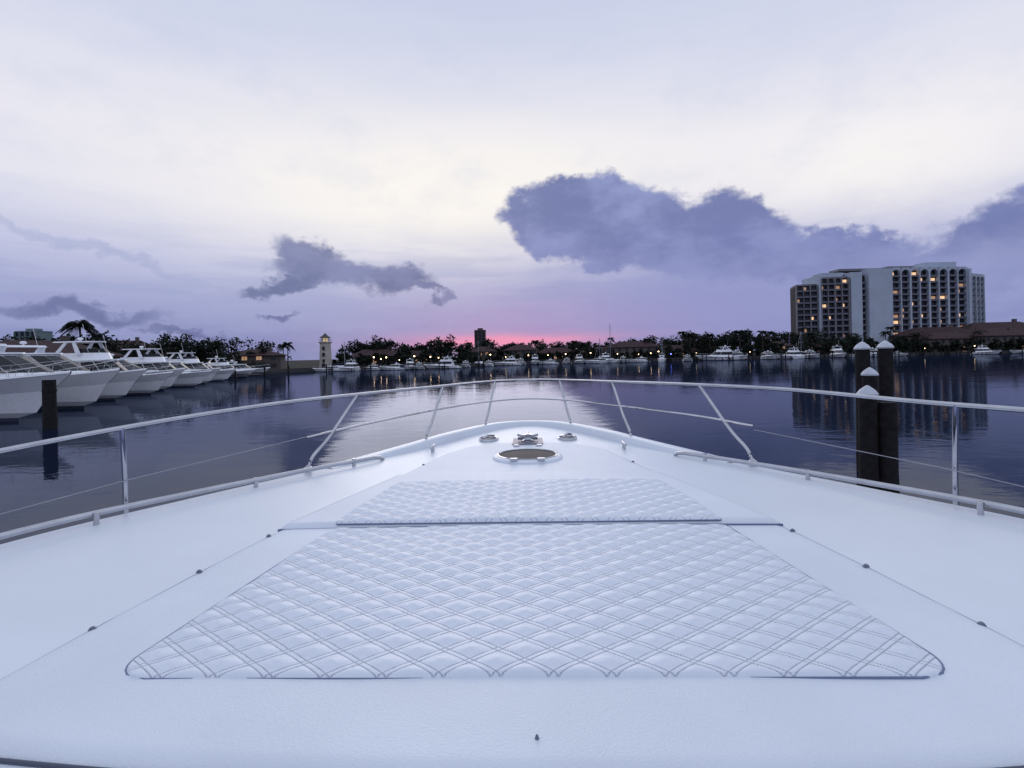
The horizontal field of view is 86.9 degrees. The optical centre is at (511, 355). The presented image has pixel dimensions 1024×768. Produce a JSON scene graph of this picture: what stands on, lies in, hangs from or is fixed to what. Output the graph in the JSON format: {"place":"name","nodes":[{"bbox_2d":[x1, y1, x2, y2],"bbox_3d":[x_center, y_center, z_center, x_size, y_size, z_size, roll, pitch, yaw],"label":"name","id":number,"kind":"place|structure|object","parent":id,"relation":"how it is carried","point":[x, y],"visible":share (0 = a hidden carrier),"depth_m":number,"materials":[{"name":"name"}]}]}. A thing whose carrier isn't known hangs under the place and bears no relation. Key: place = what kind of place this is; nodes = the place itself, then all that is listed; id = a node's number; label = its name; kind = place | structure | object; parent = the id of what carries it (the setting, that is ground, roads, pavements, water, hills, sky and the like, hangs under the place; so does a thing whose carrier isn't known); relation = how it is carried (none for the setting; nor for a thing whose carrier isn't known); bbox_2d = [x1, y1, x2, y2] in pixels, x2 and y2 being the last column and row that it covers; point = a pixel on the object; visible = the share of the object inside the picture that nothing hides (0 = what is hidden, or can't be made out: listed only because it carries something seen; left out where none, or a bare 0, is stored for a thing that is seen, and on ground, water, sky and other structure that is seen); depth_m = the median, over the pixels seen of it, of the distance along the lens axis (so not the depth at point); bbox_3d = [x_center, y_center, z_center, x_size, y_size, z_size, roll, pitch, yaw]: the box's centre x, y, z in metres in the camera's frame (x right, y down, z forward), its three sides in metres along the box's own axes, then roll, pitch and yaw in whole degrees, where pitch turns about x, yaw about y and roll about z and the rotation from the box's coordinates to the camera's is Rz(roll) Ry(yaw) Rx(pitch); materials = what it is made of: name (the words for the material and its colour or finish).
{"place":"outdoors","nodes":[
{"label":"outdoors","id":0,"kind":"place"},
{"bbox_2d":[13,328,52,340],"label":"apartment tower","id":1,"kind":"structure","parent":0,"point":[42,334],"depth_m":403.69,"materials":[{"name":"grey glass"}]},
{"bbox_2d":[16,332,34,339],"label":"windows","id":2,"kind":"structure","parent":1,"relation":"in","point":[22,333],"depth_m":402.92,"materials":[{"name":"black glass"}]},
{"bbox_2d":[474,328,485,347],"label":"apartment tower","id":3,"kind":"structure","parent":0,"point":[479,334],"depth_m":513.92,"materials":[{"name":"beige paint"}]},
{"bbox_2d":[475,331,484,347],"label":"windows","id":4,"kind":"structure","parent":3,"relation":"in","point":[476,332],"depth_m":513.96,"materials":[{"name":"black glass"}]},
{"bbox_2d":[0,353,1023,543],"bbox_3d":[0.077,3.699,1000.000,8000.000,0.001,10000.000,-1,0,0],"label":"water","id":5,"kind":"structure","parent":0,"point":[991,444],"depth_m":30.33,"materials":[{"name":"blue liquid"}]},
{"bbox_2d":[0,360,71,421],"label":"motor yacht","id":6,"kind":"object","parent":5,"relation":"on","point":[20,396],"visible":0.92,"depth_m":35.49,"materials":[{"name":"white plastic"}]},
{"bbox_2d":[41,380,57,429],"bbox_3d":[-26.924,3.840,31.496,0.729,4.850,0.716,-1,0,0],"label":"mooring piling","id":7,"kind":"object","parent":5,"relation":"in","point":[49,406],"visible":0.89,"depth_m":31.25,"materials":[{"name":"brown wood"}]},
{"bbox_2d":[0,344,120,409],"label":"motor yacht","id":8,"kind":"object","parent":5,"relation":"on","point":[76,390],"visible":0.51,"depth_m":44.80,"materials":[{"name":"white plastic"}]},
{"bbox_2d":[6,318,146,400],"bbox_3d":[-48.384,0.543,56.744,24.409,9.439,6.488,-1,0,13],"label":"motor yacht","id":9,"kind":"object","parent":5,"relation":"on","point":[120,383],"visible":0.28,"depth_m":54.83,"materials":[{"name":"white plastic"}]},
{"bbox_2d":[53,324,173,394],"bbox_3d":[-49.383,0.631,65.282,20.306,9.277,6.140,-1,0,13],"label":"motor yacht","id":10,"kind":"object","parent":5,"relation":"on","point":[145,384],"visible":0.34,"depth_m":63.82,"materials":[{"name":"white plastic"}]},
{"bbox_2d":[103,336,185,389],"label":"motor yacht","id":11,"kind":"object","parent":5,"relation":"on","point":[169,381],"visible":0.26,"depth_m":72.34,"materials":[{"name":"white plastic"}]},
{"bbox_2d":[120,339,211,386],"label":"motor yacht","id":12,"kind":"object","parent":5,"relation":"on","point":[183,379],"visible":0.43,"depth_m":81.83,"materials":[{"name":"white plastic"}]},
{"bbox_2d":[160,345,220,383],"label":"motor yacht","id":13,"kind":"object","parent":5,"relation":"on","point":[210,376],"visible":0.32,"depth_m":91.30,"materials":[{"name":"white plastic"}]},
{"bbox_2d":[167,343,236,380],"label":"motor yacht","id":14,"kind":"object","parent":5,"relation":"on","point":[194,361],"visible":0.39,"depth_m":102.59,"materials":[{"name":"white plastic"}]},
{"bbox_2d":[203,363,236,369],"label":"motor yacht","id":15,"kind":"object","parent":5,"relation":"on","point":[206,364],"visible":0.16,"depth_m":112.77,"materials":[{"name":"white plastic"}]},
{"bbox_2d":[207,350,254,377],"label":"motor yacht","id":16,"kind":"object","parent":5,"relation":"on","point":[242,373],"visible":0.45,"depth_m":122.15,"materials":[{"name":"white plastic"}]},
{"bbox_2d":[228,360,269,375],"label":"motor yacht","id":17,"kind":"object","parent":5,"relation":"on","point":[238,366],"visible":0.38,"depth_m":133.90,"materials":[{"name":"white plastic"}]},
{"bbox_2d":[312,363,340,371],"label":"motor yacht","id":18,"kind":"object","parent":5,"relation":"on","point":[320,369],"visible":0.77,"depth_m":164.08,"materials":[{"name":"white plastic"}]},
{"bbox_2d":[325,342,359,370],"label":"sailboat","id":19,"kind":"object","parent":5,"relation":"on","point":[356,368],"visible":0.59,"depth_m":166.04,"materials":[{"name":"metal"}]},
{"bbox_2d":[339,357,360,370],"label":"motor yacht","id":20,"kind":"object","parent":5,"relation":"on","point":[348,366],"visible":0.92,"depth_m":164.72,"materials":[{"name":"white plastic"}]},
{"bbox_2d":[364,363,379,370],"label":"motor yacht","id":21,"kind":"object","parent":5,"relation":"on","point":[374,367],"visible":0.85,"depth_m":168.15,"materials":[{"name":"white plastic"}]},
{"bbox_2d":[379,360,405,369],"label":"motor yacht","id":22,"kind":"object","parent":5,"relation":"on","point":[396,366],"visible":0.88,"depth_m":166.77,"materials":[{"name":"white plastic"}]},
{"bbox_2d":[404,358,414,369],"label":"motor yacht","id":23,"kind":"object","parent":5,"relation":"on","point":[411,366],"visible":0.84,"depth_m":167.55,"materials":[{"name":"white plastic"}]},
{"bbox_2d":[414,364,423,369],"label":"motor yacht","id":24,"kind":"object","parent":5,"relation":"on","point":[419,366],"visible":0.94,"depth_m":166.18,"materials":[{"name":"white plastic"}]},
{"bbox_2d":[423,356,461,368],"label":"motor yacht","id":25,"kind":"object","parent":5,"relation":"on","point":[449,363],"visible":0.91,"depth_m":171.03,"materials":[{"name":"white plastic"}]},
{"bbox_2d":[461,360,470,367],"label":"motor yacht","id":26,"kind":"object","parent":5,"relation":"on","point":[465,364],"visible":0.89,"depth_m":182.17,"materials":[{"name":"white plastic"}]},
{"bbox_2d":[472,346,489,365],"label":"sailboat","id":27,"kind":"object","parent":5,"relation":"on","point":[481,362],"visible":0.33,"depth_m":200.09,"materials":[{"name":"metal"}]},
{"bbox_2d":[484,361,493,365],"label":"motor yacht","id":28,"kind":"object","parent":5,"relation":"on","point":[486,363],"visible":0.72,"depth_m":195.59,"materials":[{"name":"white plastic"}]},
{"bbox_2d":[493,355,522,365],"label":"motor yacht","id":29,"kind":"object","parent":5,"relation":"on","point":[510,361],"visible":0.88,"depth_m":205.32,"materials":[{"name":"white plastic"}]},
{"bbox_2d":[0,379,1023,767],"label":"motor yacht","id":30,"kind":"object","parent":5,"relation":"on","point":[532,595],"visible":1,"depth_m":1.82,"materials":[{"name":"plastic"}]},
{"bbox_2d":[517,358,525,364],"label":"motor yacht","id":31,"kind":"object","parent":5,"relation":"on","point":[521,362],"visible":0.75,"depth_m":210.59,"materials":[{"name":"white plastic"}]},
{"bbox_2d":[530,351,539,364],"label":"motor yacht","id":32,"kind":"object","parent":5,"relation":"on","point":[534,360],"visible":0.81,"depth_m":212.06,"materials":[{"name":"white plastic"}]},
{"bbox_2d":[539,359,558,363],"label":"motor yacht","id":33,"kind":"object","parent":5,"relation":"on","point":[549,361],"visible":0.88,"depth_m":210.80,"materials":[{"name":"white plastic"}]},
{"bbox_2d":[562,357,569,363],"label":"motor yacht","id":34,"kind":"object","parent":5,"relation":"on","point":[566,362],"visible":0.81,"depth_m":212.46,"materials":[{"name":"white plastic"}]},
{"bbox_2d":[574,352,585,362],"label":"motor yacht","id":35,"kind":"object","parent":5,"relation":"on","point":[579,359],"visible":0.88,"depth_m":215.10,"materials":[{"name":"white plastic"}]},
{"bbox_2d":[584,355,605,362],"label":"motor yacht","id":36,"kind":"object","parent":5,"relation":"on","point":[595,360],"visible":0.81,"depth_m":211.83,"materials":[{"name":"white plastic"}]},
{"bbox_2d":[602,352,612,362],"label":"motor yacht","id":37,"kind":"object","parent":5,"relation":"on","point":[609,360],"visible":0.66,"depth_m":213.98,"materials":[{"name":"white plastic"}]},
{"bbox_2d":[599,326,618,362],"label":"sailboat","id":38,"kind":"object","parent":5,"relation":"on","point":[613,361],"visible":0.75,"depth_m":213.75,"materials":[{"name":"metal"}]},
{"bbox_2d":[619,356,627,362],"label":"motor yacht","id":39,"kind":"object","parent":5,"relation":"on","point":[623,360],"visible":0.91,"depth_m":213.56,"materials":[{"name":"white plastic"}]},
{"bbox_2d":[228,348,1023,379],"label":"wooden dock","id":40,"kind":"object","parent":5,"relation":"in","point":[696,358],"visible":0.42,"depth_m":218.90,"materials":[{"name":"brown wood"}]},
{"bbox_2d":[627,355,650,361],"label":"motor yacht","id":41,"kind":"object","parent":5,"relation":"on","point":[640,359],"visible":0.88,"depth_m":214.46,"materials":[{"name":"white plastic"}]},
{"bbox_2d":[658,341,665,361],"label":"sailboat","id":42,"kind":"object","parent":5,"relation":"on","point":[660,359],"visible":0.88,"depth_m":213.32,"materials":[{"name":"metal"}]},
{"bbox_2d":[682,354,692,360],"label":"motor yacht","id":43,"kind":"object","parent":5,"relation":"on","point":[687,358],"visible":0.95,"depth_m":218.02,"materials":[{"name":"white plastic"}]},
{"bbox_2d":[695,343,739,360],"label":"motor yacht","id":44,"kind":"object","parent":5,"relation":"on","point":[720,354],"visible":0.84,"depth_m":218.41,"materials":[{"name":"white plastic"}]},
{"bbox_2d":[733,349,747,359],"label":"motor yacht","id":45,"kind":"object","parent":5,"relation":"on","point":[741,355],"visible":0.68,"depth_m":218.93,"materials":[{"name":"white plastic"}]},
{"bbox_2d":[760,350,777,358],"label":"motor yacht","id":46,"kind":"object","parent":5,"relation":"on","point":[771,355],"visible":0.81,"depth_m":218.65,"materials":[{"name":"white plastic"}]},
{"bbox_2d":[777,343,806,358],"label":"motor yacht","id":47,"kind":"object","parent":5,"relation":"on","point":[790,353],"visible":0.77,"depth_m":221.06,"materials":[{"name":"white plastic"}]},
{"bbox_2d":[792,333,805,358],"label":"sailboat","id":48,"kind":"object","parent":5,"relation":"on","point":[799,356],"visible":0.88,"depth_m":219.01,"materials":[{"name":"metal"}]},
{"bbox_2d":[802,349,819,357],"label":"motor yacht","id":49,"kind":"object","parent":5,"relation":"on","point":[814,354],"visible":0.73,"depth_m":224.87,"materials":[{"name":"white plastic"}]},
{"bbox_2d":[829,341,846,357],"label":"motor yacht","id":50,"kind":"object","parent":5,"relation":"on","point":[838,353],"visible":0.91,"depth_m":226.33,"materials":[{"name":"white plastic"}]},
{"bbox_2d":[853,341,870,471],"bbox_3d":[10.555,2.528,16.200,0.448,5.903,0.441,-1,0,0],"label":"mooring piling","id":51,"kind":"object","parent":5,"relation":"in","point":[862,356],"visible":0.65,"depth_m":16.11,"materials":[{"name":"brown wood"}]},
{"bbox_2d":[854,346,877,356],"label":"motor yacht","id":52,"kind":"object","parent":5,"relation":"on","point":[875,353],"visible":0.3,"depth_m":229.73,"materials":[{"name":"white plastic"}]},
{"bbox_2d":[856,385,879,489],"bbox_3d":[8.267,3.106,12.500,0.448,4.843,0.441,-1,0,0],"label":"mooring piling","id":53,"kind":"object","parent":5,"relation":"in","point":[868,437],"visible":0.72,"depth_m":12.34,"materials":[{"name":"brown wood"}]},
{"bbox_2d":[861,367,878,401],"bbox_3d":[9.913,2.906,14.900,0.426,5.173,0.419,-1,0,0],"label":"mooring piling","id":54,"kind":"object","parent":5,"relation":"in","point":[869,375],"visible":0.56,"depth_m":14.75,"materials":[{"name":"brown wood"}]},
{"bbox_2d":[876,340,893,401],"bbox_3d":[11.175,2.505,16.100,0.448,5.923,0.441,-1,0,0],"label":"mooring piling","id":55,"kind":"object","parent":5,"relation":"in","point":[885,370],"visible":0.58,"depth_m":15.94,"materials":[{"name":"brown wood"}]},
{"bbox_2d":[878,401,899,493],"bbox_3d":[8.652,3.295,12.398,0.429,4.450,0.421,-1,0,0],"label":"mooring piling","id":56,"kind":"object","parent":5,"relation":"in","point":[888,426],"visible":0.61,"depth_m":12.24,"materials":[{"name":"brown wood"}]},
{"bbox_2d":[893,351,907,355],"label":"motor yacht","id":57,"kind":"object","parent":5,"relation":"on","point":[902,354],"visible":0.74,"depth_m":233.33,"materials":[{"name":"white plastic"}]},
{"bbox_2d":[972,344,1001,353],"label":"motor yacht","id":58,"kind":"object","parent":5,"relation":"on","point":[985,350],"visible":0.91,"depth_m":233.68,"materials":[{"name":"white plastic"}]},
{"bbox_2d":[0,0,1023,360],"label":"sky","id":59,"kind":"structure","parent":0,"point":[410,172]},
{"bbox_2d":[286,352,913,368],"bbox_3d":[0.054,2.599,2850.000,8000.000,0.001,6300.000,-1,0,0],"label":"ground","id":60,"kind":"structure","parent":0,"point":[302,363],"depth_m":362.21,"materials":[{"name":"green plant"}]},
{"bbox_2d":[0,336,124,358],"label":"waterfront house","id":61,"kind":"structure","parent":60,"relation":"on","point":[51,347],"depth_m":95.34,"materials":[{"name":"beige paint"}]},
{"bbox_2d":[54,320,103,345],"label":"palm tree","id":62,"kind":"object","parent":60,"relation":"on","point":[70,326],"visible":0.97,"depth_m":108.93,"materials":[{"name":"green plant"}]},
{"bbox_2d":[88,337,163,356],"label":"waterfront house","id":63,"kind":"structure","parent":60,"relation":"on","point":[137,340],"depth_m":141.09,"materials":[{"name":"paint"}]},
{"bbox_2d":[0,330,291,367],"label":"trees","id":64,"kind":"object","parent":60,"relation":"on","point":[205,349],"visible":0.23,"depth_m":130.40,"materials":[{"name":"green plant"}]},
{"bbox_2d":[224,347,288,368],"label":"waterfront house","id":65,"kind":"structure","parent":60,"relation":"on","point":[273,360],"depth_m":158.39,"materials":[{"name":"beige paint"}]},
{"bbox_2d":[277,344,290,353],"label":"palm tree","id":66,"kind":"object","parent":60,"relation":"on","point":[279,346],"visible":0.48,"depth_m":167.43,"materials":[{"name":"green plant"}]},
{"bbox_2d":[279,342,294,368],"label":"palm tree","id":67,"kind":"object","parent":60,"relation":"on","point":[288,344],"visible":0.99,"depth_m":164.64,"materials":[{"name":"green plant"}]},
{"bbox_2d":[318,333,331,367],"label":"lighthouse tower","id":68,"kind":"structure","parent":60,"relation":"on","point":[325,357],"depth_m":171.24,"materials":[{"name":"beige paint"}]},
{"bbox_2d":[349,347,396,365],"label":"waterfront house","id":69,"kind":"structure","parent":60,"relation":"on","point":[370,352],"depth_m":187.46,"materials":[{"name":"beige paint"}]},
{"bbox_2d":[383,341,396,349],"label":"palm tree","id":70,"kind":"object","parent":60,"relation":"on","point":[389,343],"visible":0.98,"depth_m":193.13,"materials":[{"name":"green plant"}]},
{"bbox_2d":[401,348,439,364],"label":"waterfront house","id":71,"kind":"structure","parent":60,"relation":"on","point":[415,353],"depth_m":194.25,"materials":[{"name":"beige paint"}]},
{"bbox_2d":[469,346,497,361],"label":"waterfront house","id":72,"kind":"structure","parent":60,"relation":"on","point":[483,353],"depth_m":218.39,"materials":[{"name":"beige paint"}]},
{"bbox_2d":[482,339,490,354],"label":"palm tree","id":73,"kind":"object","parent":60,"relation":"on","point":[487,342],"visible":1,"depth_m":215.15,"materials":[{"name":"green plant"}]},
{"bbox_2d":[502,343,537,360],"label":"waterfront house","id":74,"kind":"structure","parent":60,"relation":"on","point":[521,350],"depth_m":232.10,"materials":[{"name":"paint"}]},
{"bbox_2d":[530,340,539,347],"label":"palm tree","id":75,"kind":"object","parent":60,"relation":"on","point":[536,342],"visible":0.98,"depth_m":235.92,"materials":[{"name":"green plant"}]},
{"bbox_2d":[537,346,574,360],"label":"waterfront house","id":76,"kind":"structure","parent":60,"relation":"on","point":[554,350],"depth_m":238.65,"materials":[{"name":"beige paint"}]},
{"bbox_2d":[569,341,578,356],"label":"palm tree","id":77,"kind":"object","parent":60,"relation":"on","point":[574,342],"visible":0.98,"depth_m":237.77,"materials":[{"name":"green plant"}]},
{"bbox_2d":[581,345,607,359],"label":"waterfront house","id":78,"kind":"structure","parent":60,"relation":"on","point":[605,349],"depth_m":245.69,"materials":[{"name":"beige paint"}]},
{"bbox_2d":[606,339,660,358],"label":"waterfront house","id":79,"kind":"structure","parent":60,"relation":"on","point":[627,346],"depth_m":236.84,"materials":[{"name":"paint"}]},
{"bbox_2d":[266,350,1018,373],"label":"seawall","id":80,"kind":"object","parent":60,"relation":"on","point":[362,367],"visible":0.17,"depth_m":222.21,"materials":[{"name":"concrete"}]},
{"bbox_2d":[332,324,1023,365],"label":"distant trees","id":81,"kind":"object","parent":60,"relation":"on","point":[463,354],"visible":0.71,"depth_m":240.93,"materials":[{"name":"green plant"}]},
{"bbox_2d":[665,343,696,357],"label":"waterfront house","id":82,"kind":"structure","parent":60,"relation":"on","point":[680,346],"depth_m":242.94,"materials":[{"name":"beige paint"}]},
{"bbox_2d":[677,331,687,357],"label":"palm tree","id":83,"kind":"object","parent":60,"relation":"on","point":[682,332],"visible":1,"depth_m":237.90,"materials":[{"name":"green plant"}]},
{"bbox_2d":[683,333,695,356],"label":"palm tree","id":84,"kind":"object","parent":60,"relation":"on","point":[692,335],"visible":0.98,"depth_m":239.57,"materials":[{"name":"green plant"}]},
{"bbox_2d":[703,333,716,347],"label":"palm tree","id":85,"kind":"object","parent":60,"relation":"on","point":[710,335],"visible":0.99,"depth_m":239.83,"materials":[{"name":"green plant"}]},
{"bbox_2d":[730,330,746,348],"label":"palm tree","id":86,"kind":"object","parent":60,"relation":"on","point":[739,332],"visible":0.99,"depth_m":245.51,"materials":[{"name":"green plant"}]},
{"bbox_2d":[756,330,768,350],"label":"palm tree","id":87,"kind":"object","parent":60,"relation":"on","point":[762,333],"visible":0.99,"depth_m":243.03,"materials":[{"name":"green plant"}]},
{"bbox_2d":[764,331,774,339],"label":"palm tree","id":88,"kind":"object","parent":60,"relation":"on","point":[770,332],"visible":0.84,"depth_m":246.05,"materials":[{"name":"green plant"}]},
{"bbox_2d":[761,340,792,354],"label":"waterfront house","id":89,"kind":"structure","parent":60,"relation":"on","point":[785,346],"depth_m":244.93,"materials":[{"name":"beige paint"}]},
{"bbox_2d":[803,332,815,348],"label":"palm tree","id":90,"kind":"object","parent":60,"relation":"on","point":[810,333],"visible":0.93,"depth_m":252.04,"materials":[{"name":"green plant"}]},
{"bbox_2d":[794,342,827,354],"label":"waterfront house","id":91,"kind":"structure","parent":60,"relation":"on","point":[813,348],"depth_m":253.42,"materials":[{"name":"beige paint"}]},
{"bbox_2d":[878,331,893,339],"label":"palm tree","id":92,"kind":"object","parent":60,"relation":"on","point":[886,332],"visible":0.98,"depth_m":257.46,"materials":[{"name":"green plant"}]},
{"bbox_2d":[790,262,985,349],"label":"condominium tower","id":93,"kind":"structure","parent":60,"relation":"on","point":[873,303],"depth_m":300.00,"materials":[{"name":"white concrete"}]},
{"bbox_2d":[797,272,963,340],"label":"windows","id":94,"kind":"structure","parent":93,"relation":"in","point":[903,273],"depth_m":301.11,"materials":[{"name":"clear glass"}]},
{"bbox_2d":[885,326,896,341],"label":"palm tree","id":95,"kind":"object","parent":60,"relation":"on","point":[890,328],"visible":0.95,"depth_m":262.08,"materials":[{"name":"green plant"}]},
{"bbox_2d":[888,324,972,341],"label":"townhouse","id":96,"kind":"structure","parent":60,"relation":"on","point":[926,330],"depth_m":283.92,"materials":[{"name":"paint"}]},
{"bbox_2d":[909,330,973,351],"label":"townhouse","id":97,"kind":"structure","parent":60,"relation":"on","point":[943,338],"depth_m":258.70,"materials":[{"name":"paint"}]},
{"bbox_2d":[959,319,1023,330],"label":"townhouse","id":98,"kind":"structure","parent":60,"relation":"on","point":[1014,323],"depth_m":288.56,"materials":[{"name":"paint"}]},
{"bbox_2d":[966,326,1023,350],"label":"townhouse","id":99,"kind":"structure","parent":60,"relation":"on","point":[1003,334],"depth_m":255.57,"materials":[{"name":"paint"}]}
]}

